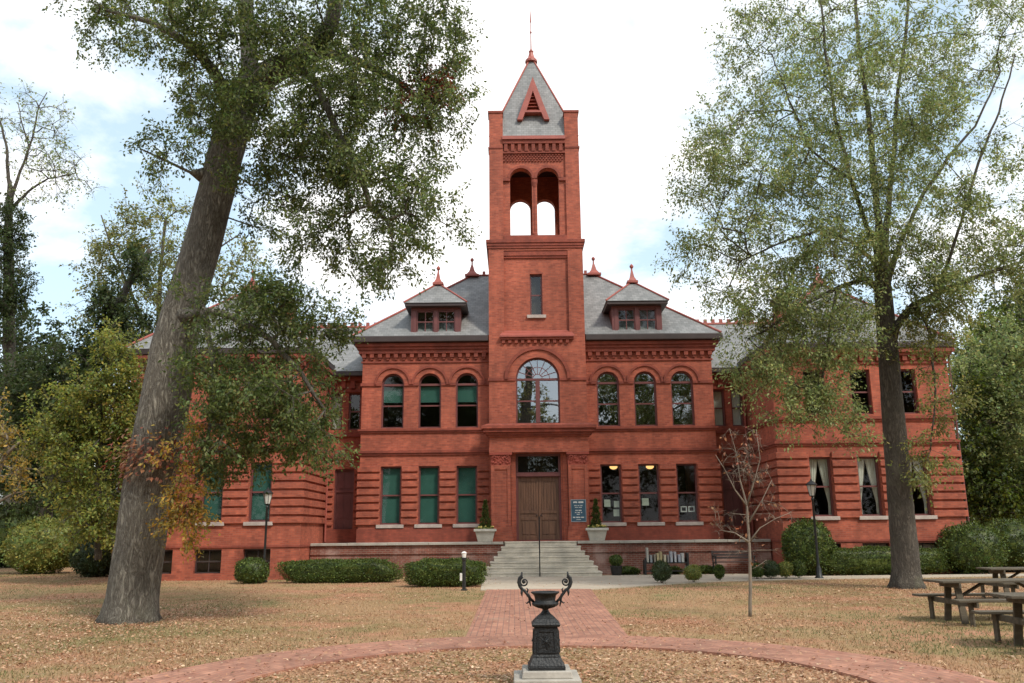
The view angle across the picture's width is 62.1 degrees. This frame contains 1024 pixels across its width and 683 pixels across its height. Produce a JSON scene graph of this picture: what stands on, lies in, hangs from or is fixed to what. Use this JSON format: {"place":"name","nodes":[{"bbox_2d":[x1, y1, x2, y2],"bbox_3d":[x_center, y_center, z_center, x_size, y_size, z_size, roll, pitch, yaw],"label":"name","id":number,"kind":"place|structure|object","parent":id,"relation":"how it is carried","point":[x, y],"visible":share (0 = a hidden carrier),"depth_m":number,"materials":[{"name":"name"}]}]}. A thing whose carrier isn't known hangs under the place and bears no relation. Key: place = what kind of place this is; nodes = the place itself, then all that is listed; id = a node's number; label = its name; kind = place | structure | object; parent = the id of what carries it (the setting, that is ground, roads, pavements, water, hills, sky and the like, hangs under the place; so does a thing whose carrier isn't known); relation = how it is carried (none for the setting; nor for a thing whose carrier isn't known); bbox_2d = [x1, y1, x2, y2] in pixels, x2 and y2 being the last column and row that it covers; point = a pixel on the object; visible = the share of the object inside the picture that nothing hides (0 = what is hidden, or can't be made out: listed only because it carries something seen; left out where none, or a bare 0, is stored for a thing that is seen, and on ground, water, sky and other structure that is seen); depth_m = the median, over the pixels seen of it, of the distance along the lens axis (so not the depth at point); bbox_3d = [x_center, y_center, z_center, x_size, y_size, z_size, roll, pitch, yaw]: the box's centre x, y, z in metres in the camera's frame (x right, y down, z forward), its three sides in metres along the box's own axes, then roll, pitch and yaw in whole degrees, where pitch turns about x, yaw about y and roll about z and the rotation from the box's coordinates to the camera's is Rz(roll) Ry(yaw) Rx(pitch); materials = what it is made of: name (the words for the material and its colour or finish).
{"place":"outdoors","nodes":[
{"label":"outdoors","id":0,"kind":"place"},
{"bbox_2d":[0,566,1023,682],"bbox_3d":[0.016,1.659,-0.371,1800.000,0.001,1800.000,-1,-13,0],"label":"ground","id":1,"kind":"structure","parent":0,"point":[204,591],"depth_m":15.79,"materials":[{"name":"brown plant"}]},
{"bbox_2d":[0,387,44,509],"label":"yellow tree","id":2,"kind":"object","parent":1,"relation":"on","point":[22,468],"visible":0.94,"depth_m":33.86,"materials":[{"name":"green plant"}]},
{"bbox_2d":[0,499,57,567],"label":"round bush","id":3,"kind":"object","parent":1,"relation":"on","point":[3,527],"visible":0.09,"depth_m":46.98,"materials":[{"name":"green plant"}]},
{"bbox_2d":[0,512,79,573],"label":"round bush","id":4,"kind":"object","parent":1,"relation":"on","point":[31,547],"visible":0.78,"depth_m":38.69,"materials":[{"name":"green plant"}]},
{"bbox_2d":[0,78,106,505],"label":"ivy tree","id":5,"kind":"object","parent":1,"relation":"on","point":[11,279],"visible":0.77,"depth_m":52.21,"materials":[{"name":"green plant"}]},
{"bbox_2d":[0,300,115,515],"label":"tree","id":6,"kind":"object","parent":1,"relation":"on","point":[41,338],"visible":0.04,"depth_m":59.14,"materials":[{"name":"green plant"}]},
{"bbox_2d":[0,333,124,518],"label":"tree","id":7,"kind":"object","parent":1,"relation":"on","point":[108,469],"visible":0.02,"depth_m":54.50,"materials":[{"name":"green plant"}]},
{"bbox_2d":[12,314,148,561],"bbox_3d":[-15.503,3.454,31.485,5.401,9.200,4.219,-1,-13,0],"label":"yellowing tree","id":8,"kind":"object","parent":1,"relation":"on","point":[122,401],"visible":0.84,"depth_m":30.84,"materials":[{"name":"green plant"}]},
{"bbox_2d":[0,238,161,525],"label":"ivy tree","id":9,"kind":"object","parent":1,"relation":"on","point":[114,310],"visible":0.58,"depth_m":41.27,"materials":[{"name":"green plant"}]},
{"bbox_2d":[56,491,112,541],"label":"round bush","id":10,"kind":"object","parent":1,"relation":"on","point":[59,515],"visible":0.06,"depth_m":48.40,"materials":[{"name":"green plant"}]},
{"bbox_2d":[67,537,111,576],"bbox_3d":[-17.620,9.115,36.084,2.344,1.807,2.140,-1,-13,0],"label":"round bush","id":11,"kind":"object","parent":1,"relation":"on","point":[84,565],"visible":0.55,"depth_m":35.42,"materials":[{"name":"green plant"}]},
{"bbox_2d":[55,171,274,346],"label":"pale tree","id":12,"kind":"object","parent":1,"relation":"on","point":[157,298],"visible":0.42,"depth_m":47.51,"materials":[{"name":"green plant"}]},
{"bbox_2d":[233,556,269,583],"bbox_3d":[-9.165,8.076,29.985,1.273,0.977,1.151,-1,-13,0],"label":"round bush","id":13,"kind":"object","parent":1,"relation":"on","point":[250,570],"visible":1,"depth_m":29.64,"materials":[{"name":"green plant"}]},
{"bbox_2d":[41,0,492,624],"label":"leaning oak","id":14,"kind":"object","parent":1,"relation":"on","point":[235,112],"visible":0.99,"depth_m":17.76,"materials":[{"name":"green plant"}]},
{"bbox_2d":[99,426,206,483],"bbox_3d":[-7.399,2.354,17.436,2.270,1.184,0.871,-1,-13,0],"label":"red creeper","id":15,"kind":"object","parent":14,"relation":"attached to","point":[139,451],"visible":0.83,"depth_m":17.26,"materials":[{"name":"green plant"}]},
{"bbox_2d":[262,488,272,582],"bbox_3d":[-8.963,7.016,30.933,0.410,3.370,0.410,-1,-13,0],"label":"lamp post","id":16,"kind":"object","parent":1,"relation":"on","point":[267,499],"visible":0.74,"depth_m":31.09,"materials":[{"name":"black metal"}]},
{"bbox_2d":[274,557,403,582],"bbox_3d":[-6.045,8.067,29.977,4.859,0.915,1.021,-1,-13,0],"label":"clipped hedge","id":17,"kind":"object","parent":1,"relation":"on","point":[355,570],"visible":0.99,"depth_m":29.64,"materials":[{"name":"green plant"}]},
{"bbox_2d":[310,542,503,575],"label":"terrace wall","id":18,"kind":"structure","parent":1,"relation":"on","point":[401,553],"depth_m":33.87,"materials":[{"name":"brick"}]},
{"bbox_2d":[474,529,495,541],"bbox_3d":[-1.075,7.809,34.244,0.900,0.500,0.900,-1,-13,0],"label":"planter","id":19,"kind":"object","parent":18,"relation":"on","point":[484,535],"visible":0.86,"depth_m":33.90,"materials":[{"name":"ceramic"}]},
{"bbox_2d":[475,526,493,528],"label":"pansies","id":20,"kind":"object","parent":19,"relation":"in","point":[481,527],"visible":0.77,"depth_m":34.08,"materials":[{"name":"yellow plant"}]},
{"bbox_2d":[479,499,491,528],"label":"cone topiary","id":21,"kind":"object","parent":19,"relation":"on","point":[485,513],"visible":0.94,"depth_m":34.36,"materials":[{"name":"green plant"}]},
{"bbox_2d":[401,557,491,586],"bbox_3d":[-2.108,7.379,27.247,2.923,0.997,1.175,-1,-13,0],"label":"clipped hedge","id":22,"kind":"object","parent":1,"relation":"on","point":[432,572],"visible":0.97,"depth_m":26.87,"materials":[{"name":"green plant"}]},
{"bbox_2d":[460,551,466,590],"bbox_3d":[-1.444,6.859,25.419,0.220,1.130,0.200,-1,-13,0],"label":"path light","id":23,"kind":"object","parent":1,"relation":"on","point":[463,573],"visible":1,"depth_m":25.37,"materials":[{"name":"black metal"}]},
{"bbox_2d":[0,574,1023,682],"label":"fallen leaves","id":24,"kind":"object","parent":1,"relation":"on","point":[594,650],"visible":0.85,"depth_m":11.96,"materials":[{"name":"brown plant"}]},
{"bbox_2d":[111,10,969,580],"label":"brick building","id":25,"kind":"structure","parent":1,"relation":"on","point":[523,384],"depth_m":36.12,"materials":[{"name":"red brick"}]},
{"bbox_2d":[162,550,172,573],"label":"basement window","id":26,"kind":"structure","parent":25,"relation":"in","point":[165,550],"depth_m":32.45,"materials":[{"name":"red wood"}]},
{"bbox_2d":[195,549,221,573],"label":"basement window","id":27,"kind":"structure","parent":25,"relation":"in","point":[196,561],"depth_m":32.46,"materials":[{"name":"red wood"}]},
{"bbox_2d":[195,463,224,525],"bbox_3d":[-11.594,5.915,32.908,1.120,2.410,0.342,-1,-13,0],"label":"window","id":28,"kind":"structure","parent":25,"relation":"in","point":[216,505],"depth_m":32.97,"materials":[{"name":"teal glass"}]},
{"bbox_2d":[244,549,270,572],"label":"basement window","id":29,"kind":"structure","parent":25,"relation":"in","point":[245,555],"depth_m":32.54,"materials":[{"name":"red wood"}]},
{"bbox_2d":[243,462,272,525],"bbox_3d":[-9.734,5.897,32.908,1.120,2.410,0.342,-1,-13,0],"label":"window","id":30,"kind":"structure","parent":25,"relation":"in","point":[257,507],"depth_m":32.99,"materials":[{"name":"teal glass"}]},
{"bbox_2d":[331,393,342,429],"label":"window","id":31,"kind":"structure","parent":25,"relation":"in","point":[340,411],"depth_m":37.76,"materials":[{"name":"grey glass"}]},
{"bbox_2d":[333,469,353,528],"bbox_3d":[-7.272,7.101,36.839,0.840,3.090,0.130,-1,-13,0],"label":"side door","id":32,"kind":"structure","parent":25,"relation":"in","point":[344,481],"depth_m":36.87,"materials":[{"name":"red paint"}]},
{"bbox_2d":[349,393,360,429],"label":"window","id":33,"kind":"structure","parent":25,"relation":"in","point":[351,394],"depth_m":37.71,"materials":[{"name":"red paint"}]},
{"bbox_2d":[376,466,403,527],"bbox_3d":[-5.068,6.505,35.528,1.140,2.540,0.342,-1,-13,0],"label":"window","id":34,"kind":"structure","parent":25,"relation":"in","point":[390,508],"depth_m":35.66,"materials":[{"name":"green glass"}]},
{"bbox_2d":[381,374,403,427],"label":"window","id":35,"kind":"structure","parent":25,"relation":"in","point":[391,393],"depth_m":36.60,"materials":[{"name":"green paint"}]},
{"bbox_2d":[414,466,441,527],"bbox_3d":[-3.478,6.489,35.528,1.140,2.540,0.342,-1,-13,0],"label":"window","id":36,"kind":"structure","parent":25,"relation":"in","point":[428,508],"depth_m":35.65,"materials":[{"name":"green glass"}]},
{"bbox_2d":[418,374,440,427],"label":"window","id":37,"kind":"structure","parent":25,"relation":"in","point":[426,394],"depth_m":36.60,"materials":[{"name":"red paint"}]},
{"bbox_2d":[453,466,479,527],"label":"window","id":38,"kind":"structure","parent":25,"relation":"in","point":[466,475],"depth_m":35.66,"materials":[{"name":"green glass"}]},
{"bbox_2d":[456,373,477,427],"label":"window","id":39,"kind":"structure","parent":25,"relation":"in","point":[465,392],"depth_m":36.61,"materials":[{"name":"red paint"}]},
{"bbox_2d":[527,275,545,317],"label":"window","id":40,"kind":"structure","parent":25,"relation":"in","point":[541,315],"depth_m":37.01,"materials":[{"name":"red paint"}]},
{"bbox_2d":[516,358,559,422],"bbox_3d":[1.090,2.103,36.078,1.850,2.835,0.140,-1,-13,0],"label":"window","id":41,"kind":"structure","parent":25,"relation":"in","point":[537,380],"depth_m":36.09,"materials":[{"name":"red paint"}]},
{"bbox_2d":[516,453,561,540],"bbox_3d":[1.102,6.423,35.174,1.860,3.530,0.260,-1,-13,0],"label":"entrance door","id":42,"kind":"structure","parent":25,"relation":"in","point":[529,509],"depth_m":35.15,"materials":[{"name":"brown wood"}]},
{"bbox_2d":[571,499,585,521],"bbox_3d":[2.696,6.859,34.467,0.620,0.890,0.047,-1,-13,0],"label":"wall sign","id":43,"kind":"object","parent":25,"relation":"attached to","point":[578,510],"visible":1,"depth_m":34.45,"materials":[{"name":"blue metal"}]},
{"bbox_2d":[604,500,609,506],"bbox_3d":[3.995,6.782,35.644,0.260,0.300,0.006,-1,-13,0],"label":"notice","id":44,"kind":"object","parent":25,"relation":"attached to","point":[606,503],"visible":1,"depth_m":35.64,"materials":[{"name":"paper"}]},
{"bbox_2d":[597,372,619,425],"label":"window","id":45,"kind":"structure","parent":25,"relation":"in","point":[598,383],"depth_m":36.49,"materials":[{"name":"red paint"}]},
{"bbox_2d":[600,464,626,525],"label":"window","id":46,"kind":"structure","parent":25,"relation":"in","point":[608,523],"depth_m":35.50,"materials":[{"name":"red paint"}]},
{"bbox_2d":[613,509,618,515],"bbox_3d":[4.369,7.168,35.556,0.240,0.280,0.006,-1,-13,0],"label":"notice","id":47,"kind":"object","parent":25,"relation":"attached to","point":[616,512],"visible":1,"depth_m":35.56,"materials":[{"name":"paper"}]},
{"bbox_2d":[642,498,648,505],"bbox_3d":[5.595,6.727,35.653,0.280,0.300,0.006,-1,-13,0],"label":"notice","id":48,"kind":"object","parent":25,"relation":"attached to","point":[645,501],"visible":1,"depth_m":35.65,"materials":[{"name":"paper"}]},
{"bbox_2d":[634,372,656,425],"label":"window","id":49,"kind":"structure","parent":25,"relation":"in","point":[647,373],"depth_m":36.48,"materials":[{"name":"red paint"}]},
{"bbox_2d":[637,464,664,525],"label":"window","id":50,"kind":"structure","parent":25,"relation":"in","point":[642,523],"depth_m":35.51,"materials":[{"name":"red paint"}]},
{"bbox_2d":[671,371,694,425],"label":"window","id":51,"kind":"structure","parent":25,"relation":"in","point":[672,382],"depth_m":36.51,"materials":[{"name":"red paint"}]},
{"bbox_2d":[676,464,703,524],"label":"window","id":52,"kind":"structure","parent":25,"relation":"in","point":[681,522],"depth_m":35.49,"materials":[{"name":"red paint"}]},
{"bbox_2d":[713,390,725,425],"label":"window","id":53,"kind":"structure","parent":25,"relation":"in","point":[718,402],"depth_m":37.79,"materials":[{"name":"red paint"}]},
{"bbox_2d":[721,465,743,525],"bbox_3d":[9.547,6.939,36.839,0.840,3.090,0.130,-1,-13,0],"label":"side door","id":54,"kind":"structure","parent":25,"relation":"in","point":[732,502],"depth_m":36.85,"materials":[{"name":"red paint"}]},
{"bbox_2d":[730,390,743,425],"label":"window","id":55,"kind":"structure","parent":25,"relation":"in","point":[737,419],"depth_m":37.77,"materials":[{"name":"red paint"}]},
{"bbox_2d":[803,370,824,414],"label":"window","id":56,"kind":"structure","parent":25,"relation":"in","point":[820,373],"depth_m":33.94,"materials":[{"name":"red paint"}]},
{"bbox_2d":[809,457,839,519],"bbox_3d":[11.985,5.696,32.940,1.120,2.410,0.409,-1,-13,0],"label":"window","id":57,"kind":"structure","parent":25,"relation":"in","point":[823,462],"depth_m":33.16,"materials":[{"name":"red paint"}]},
{"bbox_2d":[849,370,871,413],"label":"window","id":58,"kind":"structure","parent":25,"relation":"in","point":[867,377],"depth_m":33.80,"materials":[{"name":"red paint"}]},
{"bbox_2d":[857,457,887,519],"bbox_3d":[13.845,5.678,32.940,1.120,2.410,0.409,-1,-13,0],"label":"window","id":59,"kind":"structure","parent":25,"relation":"in","point":[871,464],"depth_m":33.11,"materials":[{"name":"beige fabric"}]},
{"bbox_2d":[862,543,887,546],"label":"basement window","id":60,"kind":"structure","parent":25,"relation":"in","point":[864,544],"depth_m":32.56,"materials":[{"name":"black glass"}]},
{"bbox_2d":[901,369,917,413],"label":"window","id":61,"kind":"structure","parent":25,"relation":"in","point":[914,389],"depth_m":33.80,"materials":[{"name":"red paint"}]},
{"bbox_2d":[910,456,937,518],"bbox_3d":[15.705,5.660,32.940,1.120,2.410,0.409,-1,-13,0],"label":"window","id":62,"kind":"structure","parent":25,"relation":"in","point":[927,515],"depth_m":32.98,"materials":[{"name":"red paint"}]},
{"bbox_2d":[918,543,935,548],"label":"basement window","id":63,"kind":"structure","parent":25,"relation":"in","point":[925,545],"depth_m":32.55,"materials":[{"name":"black glass"}]},
{"bbox_2d":[514,572,581,682],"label":"garden urn","id":64,"kind":"object","parent":1,"relation":"on","point":[546,664],"visible":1,"depth_m":9.46,"materials":[{"name":"metal"}]},
{"bbox_2d":[621,565,641,574],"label":"plant","id":65,"kind":"object","parent":1,"relation":"on","point":[629,570],"visible":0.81,"depth_m":33.16,"materials":[{"name":"green plant"}]},
{"bbox_2d":[649,566,682,573],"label":"plant","id":66,"kind":"object","parent":1,"relation":"on","point":[676,568],"visible":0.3,"depth_m":33.18,"materials":[{"name":"green plant"}]},
{"bbox_2d":[577,539,771,574],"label":"terrace wall","id":67,"kind":"structure","parent":1,"relation":"on","point":[631,553],"depth_m":33.86,"materials":[{"name":"brick"}]},
{"bbox_2d":[585,528,608,540],"bbox_3d":[3.405,7.766,34.244,0.900,0.500,0.900,-1,-13,0],"label":"planter","id":68,"kind":"object","parent":67,"relation":"on","point":[596,534],"visible":0.84,"depth_m":33.90,"materials":[{"name":"ceramic"}]},
{"bbox_2d":[587,525,605,527],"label":"pansies","id":69,"kind":"object","parent":68,"relation":"in","point":[595,526],"visible":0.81,"depth_m":34.07,"materials":[{"name":"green plant"}]},
{"bbox_2d":[589,499,604,527],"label":"cone topiary","id":70,"kind":"object","parent":68,"relation":"in","point":[596,520],"visible":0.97,"depth_m":34.33,"materials":[{"name":"green plant"}]},
{"bbox_2d":[699,564,714,573],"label":"plant","id":71,"kind":"object","parent":1,"relation":"on","point":[706,569],"visible":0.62,"depth_m":33.13,"materials":[{"name":"green plant"}]},
{"bbox_2d":[711,551,755,568],"bbox_3d":[8.633,8.589,33.108,1.600,0.866,0.605,-1,-13,0],"label":"garden bench","id":72,"kind":"object","parent":1,"relation":"on","point":[738,556],"visible":0.77,"depth_m":33.34,"materials":[{"name":"black metal"}]},
{"bbox_2d":[708,426,796,616],"bbox_3d":[4.949,3.624,17.302,1.824,3.868,1.000,-1,-13,0],"label":"young tree","id":73,"kind":"object","parent":1,"relation":"on","point":[748,520],"visible":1,"depth_m":17.39,"materials":[{"name":"brown plant"}]},
{"bbox_2d":[481,574,1023,590],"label":"walk","id":74,"kind":"structure","parent":1,"relation":"on","point":[604,581],"depth_m":29.11,"materials":[{"name":"concrete"}]},
{"bbox_2d":[484,541,602,576],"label":"stone steps","id":75,"kind":"structure","parent":74,"relation":"on","point":[517,558],"depth_m":33.05,"materials":[{"name":"grey stone"}]},
{"bbox_2d":[539,516,540,576],"bbox_3d":[1.073,7.954,33.099,0.058,2.296,1.925,-1,-13,2],"label":"handrail","id":76,"kind":"object","parent":75,"relation":"on","point":[539,546],"visible":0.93,"depth_m":32.41,"materials":[{"name":"black metal"}]},
{"bbox_2d":[610,566,622,574],"bbox_3d":[4.005,8.783,32.611,0.500,0.350,0.492,-1,-13,0],"label":"black pot","id":77,"kind":"object","parent":74,"relation":"on","point":[616,570],"visible":0.98,"depth_m":32.43,"materials":[{"name":"black plastic"}]},
{"bbox_2d":[608,554,622,565],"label":"ball topiary","id":78,"kind":"object","parent":77,"relation":"on","point":[615,560],"visible":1,"depth_m":32.54,"materials":[{"name":"green plant"}]},
{"bbox_2d":[651,560,672,582],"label":"bush","id":79,"kind":"object","parent":74,"relation":"on","point":[661,570],"visible":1,"depth_m":27.33,"materials":[{"name":"green plant"}]},
{"bbox_2d":[643,553,688,574],"bbox_3d":[5.933,8.568,32.763,1.720,0.800,0.450,-1,-13,0],"label":"book cart","id":80,"kind":"object","parent":74,"relation":"on","point":[686,562],"visible":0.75,"depth_m":32.59,"materials":[{"name":"black metal"}]},
{"bbox_2d":[646,548,648,561],"bbox_3d":[5.221,8.245,32.826,0.066,0.550,0.290,-1,-13,0],"label":"book","id":81,"kind":"object","parent":80,"relation":"in","point":[647,556],"visible":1,"depth_m":32.71,"materials":[{"name":"paper"}]},
{"bbox_2d":[669,551,672,561],"bbox_3d":[6.133,8.309,32.810,0.087,0.401,0.290,0,-13,0],"label":"book","id":82,"kind":"object","parent":80,"relation":"in","point":[670,556],"visible":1,"depth_m":32.68,"materials":[{"name":"paper"}]},
{"bbox_2d":[673,552,676,561],"bbox_3d":[6.282,8.314,32.809,0.073,0.388,0.290,-1,-13,0],"label":"book","id":83,"kind":"object","parent":80,"relation":"in","point":[674,557],"visible":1,"depth_m":32.68,"materials":[{"name":"paper"}]},
{"bbox_2d":[683,564,701,581],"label":"bush","id":84,"kind":"object","parent":74,"relation":"on","point":[692,572],"visible":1,"depth_m":27.73,"materials":[{"name":"green plant"}]},
{"bbox_2d":[713,564,724,579],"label":"bush","id":85,"kind":"object","parent":74,"relation":"on","point":[719,571],"visible":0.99,"depth_m":28.63,"materials":[{"name":"green plant"}]},
{"bbox_2d":[752,562,764,578],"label":"bush","id":86,"kind":"object","parent":74,"relation":"on","point":[758,572],"visible":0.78,"depth_m":29.12,"materials":[{"name":"green plant"}]},
{"bbox_2d":[762,559,780,578],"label":"bush","id":87,"kind":"object","parent":74,"relation":"on","point":[771,568],"visible":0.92,"depth_m":29.19,"materials":[{"name":"green plant"}]},
{"bbox_2d":[779,560,793,577],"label":"bush","id":88,"kind":"object","parent":74,"relation":"on","point":[786,568],"visible":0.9,"depth_m":29.26,"materials":[{"name":"green plant"}]},
{"bbox_2d":[792,559,807,577],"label":"bush","id":89,"kind":"object","parent":74,"relation":"on","point":[800,568],"visible":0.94,"depth_m":29.31,"materials":[{"name":"green plant"}]},
{"bbox_2d":[806,479,823,577],"bbox_3d":[10.613,6.537,29.769,0.410,3.430,0.410,-1,-13,0],"label":"lamp post","id":90,"kind":"object","parent":74,"relation":"on","point":[811,486],"visible":0.99,"depth_m":29.80,"materials":[{"name":"black metal"}]},
{"bbox_2d":[780,517,836,575],"bbox_3d":[11.170,7.692,31.955,2.131,2.195,1.789,-1,-13,0],"label":"round bush","id":91,"kind":"object","parent":1,"relation":"on","point":[798,539],"visible":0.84,"depth_m":31.47,"materials":[{"name":"green plant"}]},
{"bbox_2d":[650,0,1023,588],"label":"straight oak","id":92,"kind":"object","parent":1,"relation":"on","point":[906,573],"visible":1,"depth_m":25.28,"materials":[{"name":"green plant"}]},
{"bbox_2d":[809,545,956,575],"bbox_3d":[13.663,8.115,31.552,5.955,1.144,0.966,-1,-13,0],"label":"clipped hedge","id":93,"kind":"object","parent":1,"relation":"on","point":[868,560],"visible":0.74,"depth_m":31.27,"materials":[{"name":"green plant"}]},
{"bbox_2d":[912,578,1023,626],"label":"picnic table","id":94,"kind":"object","parent":1,"relation":"on","point":[959,600],"visible":0.95,"depth_m":15.63,"materials":[{"name":"brown wood"}]},
{"bbox_2d":[932,520,1011,573],"bbox_3d":[17.241,7.723,31.925,2.777,2.010,2.341,-1,-13,0],"label":"round bush","id":95,"kind":"object","parent":1,"relation":"on","point":[970,547],"visible":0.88,"depth_m":31.26,"materials":[{"name":"green plant"}]},
{"bbox_2d":[946,252,1023,519],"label":"tree","id":96,"kind":"object","parent":1,"relation":"on","point":[1004,308],"visible":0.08,"depth_m":55.59,"materials":[{"name":"green plant"}]},
{"bbox_2d":[946,277,1023,471],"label":"tree","id":97,"kind":"object","parent":1,"relation":"on","point":[974,326],"visible":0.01,"depth_m":62.02,"materials":[{"name":"green plant"}]},
{"bbox_2d":[947,301,1023,525],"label":"tree","id":98,"kind":"object","parent":1,"relation":"on","point":[992,492],"visible":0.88,"depth_m":42.84,"materials":[{"name":"green plant"}]},
{"bbox_2d":[971,592,1023,645],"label":"picnic table","id":99,"kind":"object","parent":1,"relation":"on","point":[1016,619],"visible":0.98,"depth_m":12.40,"materials":[{"name":"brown wood"}]},
{"bbox_2d":[976,567,1023,598],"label":"picnic table","id":100,"kind":"object","parent":1,"relation":"on","point":[996,571],"visible":0.61,"depth_m":20.12,"materials":[{"name":"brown wood"}]},
{"bbox_2d":[984,517,1023,570],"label":"round bush","id":101,"kind":"object","parent":1,"relation":"on","point":[1013,530],"visible":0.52,"depth_m":32.43,"materials":[{"name":"green plant"}]},
{"bbox_2d":[0,0,1023,495],"label":"sky","id":102,"kind":"structure","parent":0,"point":[631,70],"materials":[{"name":"white"}]},
{"bbox_2d":[466,589,627,636],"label":"brick path","id":103,"kind":"structure","parent":0,"point":[588,621],"depth_m":17.30,"materials":[{"name":"red brick"}]},
{"bbox_2d":[125,635,998,682],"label":"ring path","id":104,"kind":"structure","parent":0,"point":[214,670],"depth_m":11.58,"materials":[{"name":"brick"}]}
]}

